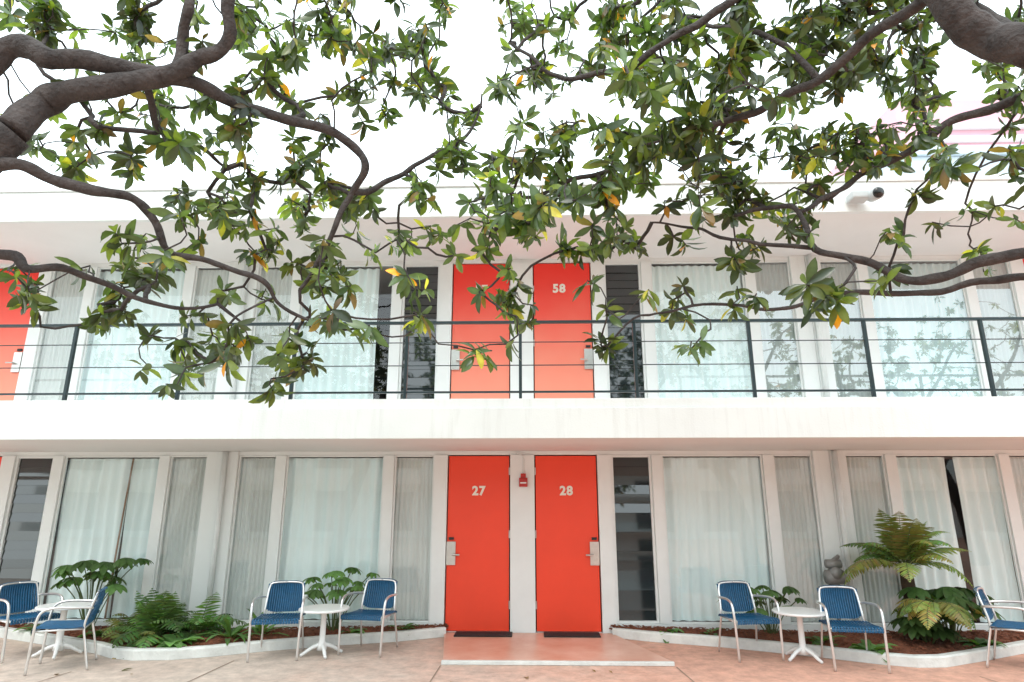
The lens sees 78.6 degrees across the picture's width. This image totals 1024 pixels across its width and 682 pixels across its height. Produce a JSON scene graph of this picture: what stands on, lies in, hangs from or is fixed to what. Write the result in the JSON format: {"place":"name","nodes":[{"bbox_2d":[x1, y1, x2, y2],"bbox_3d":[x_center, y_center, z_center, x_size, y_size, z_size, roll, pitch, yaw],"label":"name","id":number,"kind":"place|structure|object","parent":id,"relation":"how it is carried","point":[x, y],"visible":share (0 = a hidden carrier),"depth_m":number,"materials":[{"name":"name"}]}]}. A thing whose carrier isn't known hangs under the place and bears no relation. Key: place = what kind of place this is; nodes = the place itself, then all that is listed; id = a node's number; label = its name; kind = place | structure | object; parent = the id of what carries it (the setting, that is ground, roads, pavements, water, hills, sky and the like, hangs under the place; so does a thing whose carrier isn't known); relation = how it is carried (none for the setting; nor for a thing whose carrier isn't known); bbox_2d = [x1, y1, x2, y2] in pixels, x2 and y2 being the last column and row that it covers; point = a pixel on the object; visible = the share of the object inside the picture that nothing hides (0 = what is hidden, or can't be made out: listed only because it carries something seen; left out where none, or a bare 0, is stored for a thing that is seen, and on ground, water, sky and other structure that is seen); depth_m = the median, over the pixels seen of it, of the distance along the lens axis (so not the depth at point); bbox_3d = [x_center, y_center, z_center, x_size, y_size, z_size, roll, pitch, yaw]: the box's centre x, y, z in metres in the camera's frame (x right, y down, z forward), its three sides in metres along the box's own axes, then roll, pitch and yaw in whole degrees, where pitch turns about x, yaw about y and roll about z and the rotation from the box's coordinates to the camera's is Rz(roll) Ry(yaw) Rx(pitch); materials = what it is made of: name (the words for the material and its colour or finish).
{"place":"outdoors","nodes":[
{"label":"outdoors","id":0,"kind":"place"},
{"bbox_2d":[0,637,1023,681],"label":"ground","id":1,"kind":"structure","parent":0,"point":[419,660],"depth_m":5.82,"materials":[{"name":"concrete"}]},
{"bbox_2d":[0,581,63,662],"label":"patio chair","id":2,"kind":"object","parent":1,"relation":"on","point":[19,596],"visible":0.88,"depth_m":6.55,"materials":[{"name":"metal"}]},
{"bbox_2d":[31,602,91,659],"bbox_3d":[-4.600,2.948,6.388,0.511,0.478,0.511,0,-15,1],"label":"round bistro table","id":3,"kind":"object","parent":1,"relation":"on","point":[59,645],"visible":0.88,"depth_m":6.36,"materials":[{"name":"white laminate"}]},
{"bbox_2d":[23,587,107,675],"bbox_3d":[-4.224,2.737,5.980,0.510,0.691,0.514,6,-16,-22],"label":"patio chair","id":4,"kind":"object","parent":1,"relation":"on","point":[61,625],"visible":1,"depth_m":5.94,"materials":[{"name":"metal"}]},
{"bbox_2d":[0,622,448,660],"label":"planting bed","id":5,"kind":"object","parent":1,"relation":"on","point":[216,645],"visible":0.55,"depth_m":6.72,"materials":[{"name":"white concrete"}]},
{"bbox_2d":[14,623,41,634],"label":"hosta plant","id":6,"kind":"object","parent":5,"relation":"on","point":[29,627],"visible":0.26,"depth_m":7.06,"materials":[{"name":"green plant"}]},
{"bbox_2d":[77,629,107,637],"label":"hosta plant","id":7,"kind":"object","parent":5,"relation":"on","point":[98,633],"visible":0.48,"depth_m":6.83,"materials":[{"name":"green plant"}]},
{"bbox_2d":[49,558,153,630],"bbox_3d":[-4.789,2.925,7.205,1.109,0.850,0.859,0,-15,1],"label":"philodendron plant","id":8,"kind":"object","parent":5,"relation":"on","point":[102,574],"visible":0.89,"depth_m":7.08,"materials":[{"name":"green plant"}]},
{"bbox_2d":[102,631,155,658],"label":"fern plant","id":9,"kind":"object","parent":5,"relation":"on","point":[144,633],"visible":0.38,"depth_m":6.46,"materials":[{"name":"green plant"}]},
{"bbox_2d":[100,596,169,637],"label":"fern plant","id":10,"kind":"object","parent":5,"relation":"on","point":[116,622],"visible":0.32,"depth_m":6.86,"materials":[{"name":"green plant"}]},
{"bbox_2d":[108,588,200,647],"bbox_3d":[-3.857,3.017,6.779,0.965,0.669,1.099,14,-20,-42],"label":"fern plant","id":11,"kind":"object","parent":5,"relation":"on","point":[155,609],"visible":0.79,"depth_m":6.69,"materials":[{"name":"green plant"}]},
{"bbox_2d":[153,634,204,647],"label":"hosta plant","id":12,"kind":"object","parent":5,"relation":"on","point":[173,640],"visible":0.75,"depth_m":6.47,"materials":[{"name":"green plant"}]},
{"bbox_2d":[149,593,247,638],"bbox_3d":[-3.498,3.101,6.911,0.910,0.654,0.994,-10,-17,33],"label":"fern plant","id":13,"kind":"object","parent":5,"relation":"on","point":[198,622],"visible":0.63,"depth_m":6.89,"materials":[{"name":"green plant"}]},
{"bbox_2d":[194,615,270,645],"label":"agave plant","id":14,"kind":"object","parent":5,"relation":"on","point":[225,623],"visible":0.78,"depth_m":6.68,"materials":[{"name":"green plant"}]},
{"bbox_2d":[228,608,291,640],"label":"agave plant","id":15,"kind":"object","parent":5,"relation":"on","point":[259,628],"visible":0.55,"depth_m":6.86,"materials":[{"name":"green plant"}]},
{"bbox_2d":[302,567,379,630],"bbox_3d":[-2.013,2.974,7.143,1.130,0.724,0.760,0,-15,1],"label":"philodendron plant","id":16,"kind":"object","parent":5,"relation":"on","point":[340,580],"visible":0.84,"depth_m":7.10,"materials":[{"name":"green plant"}]},
{"bbox_2d":[341,627,366,633],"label":"hosta plant","id":17,"kind":"object","parent":5,"relation":"on","point":[354,630],"visible":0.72,"depth_m":7.00,"materials":[{"name":"green plant"}]},
{"bbox_2d":[389,623,418,629],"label":"hosta plant","id":18,"kind":"object","parent":5,"relation":"on","point":[408,625],"visible":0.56,"depth_m":7.14,"materials":[{"name":"green plant"}]},
{"bbox_2d":[0,0,522,407],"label":"magnolia tree","id":19,"kind":"object","parent":1,"relation":"on","point":[24,118],"visible":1,"depth_m":4.23,"materials":[{"name":"green plant"}]},
{"bbox_2d":[246,580,307,662],"bbox_3d":[-2.375,2.850,6.415,0.514,0.691,0.510,2,-15,-8],"label":"patio chair","id":20,"kind":"object","parent":1,"relation":"on","point":[285,596],"visible":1,"depth_m":6.58,"materials":[{"name":"metal"}]},
{"bbox_2d":[298,604,349,658],"bbox_3d":[-1.939,2.970,6.414,0.511,0.448,0.511,0,-15,1],"label":"round bistro table","id":21,"kind":"object","parent":1,"relation":"on","point":[323,610],"visible":0.98,"depth_m":6.38,"materials":[{"name":"white laminate"}]},
{"bbox_2d":[337,578,397,657],"bbox_3d":[-1.488,2.904,6.625,0.514,0.691,0.510,-3,-15,13],"label":"patio chair","id":22,"kind":"object","parent":1,"relation":"on","point":[380,593],"visible":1,"depth_m":6.79,"materials":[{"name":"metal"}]},
{"bbox_2d":[0,174,1023,632],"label":"white walls","id":23,"kind":"structure","parent":1,"relation":"on","point":[240,416],"depth_m":6.42,"materials":[{"name":"paint"}]},
{"bbox_2d":[0,212,1023,459],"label":"balcony and roof soffit","id":24,"kind":"structure","parent":23,"relation":"attached to","point":[854,234],"depth_m":7.63,"materials":[{"name":"white paint"}]},
{"bbox_2d":[204,254,859,632],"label":"downpipes","id":25,"kind":"object","parent":23,"relation":"attached to","point":[847,555],"visible":0.53,"depth_m":7.64,"materials":[{"name":"white metal"}]},
{"bbox_2d":[846,186,884,203],"bbox_3d":[3.931,-1.614,6.950,0.308,0.166,0.278,0,-15,1],"label":"security camera","id":26,"kind":"object","parent":23,"relation":"attached to","point":[864,196],"visible":1,"depth_m":6.93,"materials":[{"name":"grey plastic"}]},
{"bbox_2d":[865,144,1023,175],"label":"rooftop penthouse","id":27,"kind":"object","parent":23,"relation":"on","point":[918,162],"depth_m":9.01,"materials":[{"name":"white paint"}]},
{"bbox_2d":[0,255,1023,632],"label":"window frames","id":28,"kind":"structure","parent":1,"relation":"on","point":[522,559],"depth_m":7.81,"materials":[{"name":"white paint"}]},
{"bbox_2d":[104,458,134,618],"bbox_3d":[-4.869,2.430,7.764,0.084,1.919,0.022,0,-15,1],"label":"drape edge","id":29,"kind":"object","parent":28,"relation":"attached to","point":[120,528],"visible":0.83,"depth_m":7.80,"materials":[{"name":"white fabric"}]},
{"bbox_2d":[0,456,600,630],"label":"doors","id":30,"kind":"structure","parent":28,"relation":"attached to","point":[567,585],"depth_m":7.57,"materials":[{"name":"red paint"}]},
{"bbox_2d":[472,486,485,495],"bbox_3d":[-0.408,1.850,7.734,0.168,0.119,0.012,0,-15,1],"label":"door number","id":31,"kind":"object","parent":30,"relation":"attached to","point":[476,490],"depth_m":7.73,"materials":[{"name":"white"}]},
{"bbox_2d":[560,486,572,494],"bbox_3d":[0.668,1.842,7.707,0.161,0.117,0.012,0,-15,1],"label":"door number","id":32,"kind":"object","parent":30,"relation":"attached to","point":[568,490],"depth_m":7.70,"materials":[{"name":"white"}]},
{"bbox_2d":[5,285,602,632],"bbox_3d":[0.128,1.350,7.871,32.096,4.312,0.182,0,-15,1],"label":"door hardware","id":33,"kind":"object","parent":28,"relation":"attached to","point":[451,554],"depth_m":7.57,"materials":[{"name":"metal"}]},
{"bbox_2d":[17,345,596,539],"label":"lock readers","id":34,"kind":"object","parent":28,"relation":"attached to","point":[593,538],"visible":0.96,"depth_m":8.15,"materials":[{"name":"metal"}]},
{"bbox_2d":[0,265,656,620],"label":"louvre blades","id":35,"kind":"object","parent":28,"relation":"attached to","point":[636,585],"visible":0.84,"depth_m":7.83,"materials":[{"name":"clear glass"}]},
{"bbox_2d":[0,259,1023,400],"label":"doors","id":36,"kind":"structure","parent":28,"relation":"attached to","point":[551,305],"depth_m":8.26,"materials":[{"name":"red paint"}]},
{"bbox_2d":[553,284,564,292],"bbox_3d":[0.629,-0.704,8.367,0.168,0.124,0.012,0,-15,1],"label":"door number","id":37,"kind":"object","parent":36,"relation":"attached to","point":[560,289],"depth_m":8.36,"materials":[{"name":"white"}]},
{"bbox_2d":[516,453,527,486],"bbox_3d":[0.118,1.588,7.735,0.147,0.418,0.064,0,-15,1],"label":"fire alarm","id":38,"kind":"object","parent":28,"relation":"attached to","point":[523,480],"visible":1,"depth_m":7.69,"materials":[{"name":"red plastic"}]},
{"bbox_2d":[31,263,1023,621],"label":"sheers","id":39,"kind":"object","parent":28,"relation":"attached to","point":[411,545],"visible":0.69,"depth_m":7.85,"materials":[{"name":"white fabric"}]},
{"bbox_2d":[45,263,1023,621],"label":"drapes","id":40,"kind":"object","parent":28,"relation":"hanging from","point":[715,523],"visible":0.62,"depth_m":7.87,"materials":[{"name":"white fabric"}]},
{"bbox_2d":[38,660,996,681],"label":"paving joints","id":41,"kind":"object","parent":1,"relation":"on","point":[430,680],"visible":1,"depth_m":5.60,"materials":[{"name":"brown"}]},
{"bbox_2d":[43,297,1021,606],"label":"room back wall","id":42,"kind":"structure","parent":1,"relation":"on","point":[381,357],"depth_m":9.23,"materials":[{"name":"grey paint"}]},
{"bbox_2d":[443,632,669,660],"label":"entrance slab","id":43,"kind":"structure","parent":1,"relation":"on","point":[540,646],"depth_m":6.50,"materials":[{"name":"concrete"}]},
{"bbox_2d":[454,631,512,636],"bbox_3d":[-0.326,3.358,7.169,0.660,0.013,0.240,0,-15,1],"label":"doormat","id":44,"kind":"object","parent":43,"relation":"on","point":[478,634],"visible":1,"depth_m":7.12,"materials":[{"name":"rubber"}]},
{"bbox_2d":[544,632,600,637],"bbox_3d":[0.683,3.352,7.143,0.640,0.013,0.240,0,-15,1],"label":"doormat","id":45,"kind":"object","parent":43,"relation":"on","point":[572,634],"visible":1,"depth_m":7.12,"materials":[{"name":"rubber"}]},
{"bbox_2d":[441,660,674,665],"bbox_3d":[0.432,3.075,5.976,2.220,0.035,0.048,0,-15,1],"label":"white edge","id":46,"kind":"object","parent":1,"relation":"on","point":[558,662],"visible":1,"depth_m":5.96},
{"bbox_2d":[445,0,1023,371],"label":"magnolia tree","id":47,"kind":"object","parent":1,"relation":"on","point":[994,40],"visible":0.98,"depth_m":4.25,"materials":[{"name":"green plant"}]},
{"bbox_2d":[717,580,784,662],"bbox_3d":[2.397,2.849,6.410,0.514,0.691,0.510,2,-15,-8],"label":"patio chair","id":48,"kind":"object","parent":1,"relation":"on","point":[732,595],"visible":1,"depth_m":6.57,"materials":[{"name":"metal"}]},
{"bbox_2d":[771,607,825,663],"bbox_3d":[2.878,2.921,6.224,0.511,0.448,0.511,0,-15,1],"label":"round bistro table","id":49,"kind":"object","parent":1,"relation":"on","point":[799,613],"visible":0.96,"depth_m":6.19,"materials":[{"name":"white laminate"}]},
{"bbox_2d":[609,624,1023,667],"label":"planting bed","id":50,"kind":"object","parent":1,"relation":"on","point":[906,651],"visible":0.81,"depth_m":6.52,"materials":[{"name":"white concrete"}]},
{"bbox_2d":[658,628,683,643],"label":"hosta plant","id":51,"kind":"object","parent":50,"relation":"on","point":[675,630],"visible":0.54,"depth_m":6.99,"materials":[{"name":"green plant"}]},
{"bbox_2d":[702,628,723,635],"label":"hosta plant","id":52,"kind":"object","parent":50,"relation":"on","point":[715,634],"visible":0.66,"depth_m":6.97,"materials":[{"name":"green plant"}]},
{"bbox_2d":[716,585,807,633],"bbox_3d":[2.807,2.996,6.894,0.847,0.557,0.735,4,-15,-16],"label":"philodendron plant","id":53,"kind":"object","parent":50,"relation":"on","point":[788,590],"visible":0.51,"depth_m":6.89,"materials":[{"name":"green plant"}]},
{"bbox_2d":[805,635,845,646],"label":"hosta plant","id":54,"kind":"object","parent":50,"relation":"on","point":[818,641],"visible":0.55,"depth_m":6.50,"materials":[{"name":"green plant"}]},
{"bbox_2d":[823,554,845,632],"bbox_3d":[3.727,2.937,7.188,0.273,0.912,0.215,0,-15,1],"label":"gas meter","id":55,"kind":"object","parent":50,"relation":"on","point":[833,574],"visible":0.67,"depth_m":7.18,"materials":[{"name":"grey paint"}]},
{"bbox_2d":[849,639,896,662],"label":"hosta plant","id":56,"kind":"object","parent":50,"relation":"on","point":[874,647],"visible":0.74,"depth_m":6.21,"materials":[{"name":"green plant"}]},
{"bbox_2d":[840,509,973,639],"bbox_3d":[4.250,2.568,6.811,1.327,1.442,1.161,0,-15,1],"label":"tree fern","id":57,"kind":"object","parent":50,"relation":"on","point":[904,549],"visible":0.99,"depth_m":6.74,"materials":[{"name":"green plant"}]},
{"bbox_2d":[887,616,968,643],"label":"philodendron plant","id":58,"kind":"object","parent":50,"relation":"on","point":[912,627],"visible":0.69,"depth_m":6.35,"materials":[{"name":"green plant"}]},
{"bbox_2d":[891,596,985,630],"bbox_3d":[4.298,2.790,6.420,0.818,0.278,0.800,13,-20,-42],"label":"fern plant","id":59,"kind":"object","parent":50,"relation":"on","point":[953,612],"visible":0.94,"depth_m":6.20,"materials":[{"name":"green plant"}]},
{"bbox_2d":[897,587,1003,641],"bbox_3d":[4.603,2.901,6.611,1.010,0.598,0.774,4,-15,-15],"label":"philodendron plant","id":60,"kind":"object","parent":50,"relation":"on","point":[960,596],"visible":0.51,"depth_m":6.52,"materials":[{"name":"green plant"}]},
{"bbox_2d":[957,637,1005,647],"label":"hosta plant","id":61,"kind":"object","parent":50,"relation":"on","point":[979,642],"visible":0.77,"depth_m":6.42,"materials":[{"name":"green plant"}]},
{"bbox_2d":[816,585,890,673],"bbox_3d":[3.236,2.748,6.021,0.514,0.691,0.510,-2,-15,9],"label":"patio chair","id":62,"kind":"object","parent":1,"relation":"on","point":[839,601],"visible":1,"depth_m":6.19,"materials":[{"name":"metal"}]},
{"bbox_2d":[973,586,1023,667],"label":"patio chair","id":63,"kind":"object","parent":1,"relation":"on","point":[998,623],"visible":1,"depth_m":6.03,"materials":[{"name":"metal"}]},
{"bbox_2d":[0,317,1023,399],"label":"balcony railing","id":64,"kind":"object","parent":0,"point":[637,391],"visible":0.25,"depth_m":6.57,"materials":[{"name":"black metal"}]},
{"bbox_2d":[0,0,1023,186],"label":"sky","id":65,"kind":"structure","parent":0,"point":[473,53],"materials":[{"name":"white"}]},
{"bbox_2d":[57,607,1023,629],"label":"room floor","id":66,"kind":"structure","parent":0,"point":[978,620],"depth_m":7.96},
{"bbox_2d":[827,100,1023,175],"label":"pink building","id":67,"kind":"structure","parent":0,"point":[977,131],"depth_m":13.94,"materials":[{"name":"paint"}]}
]}

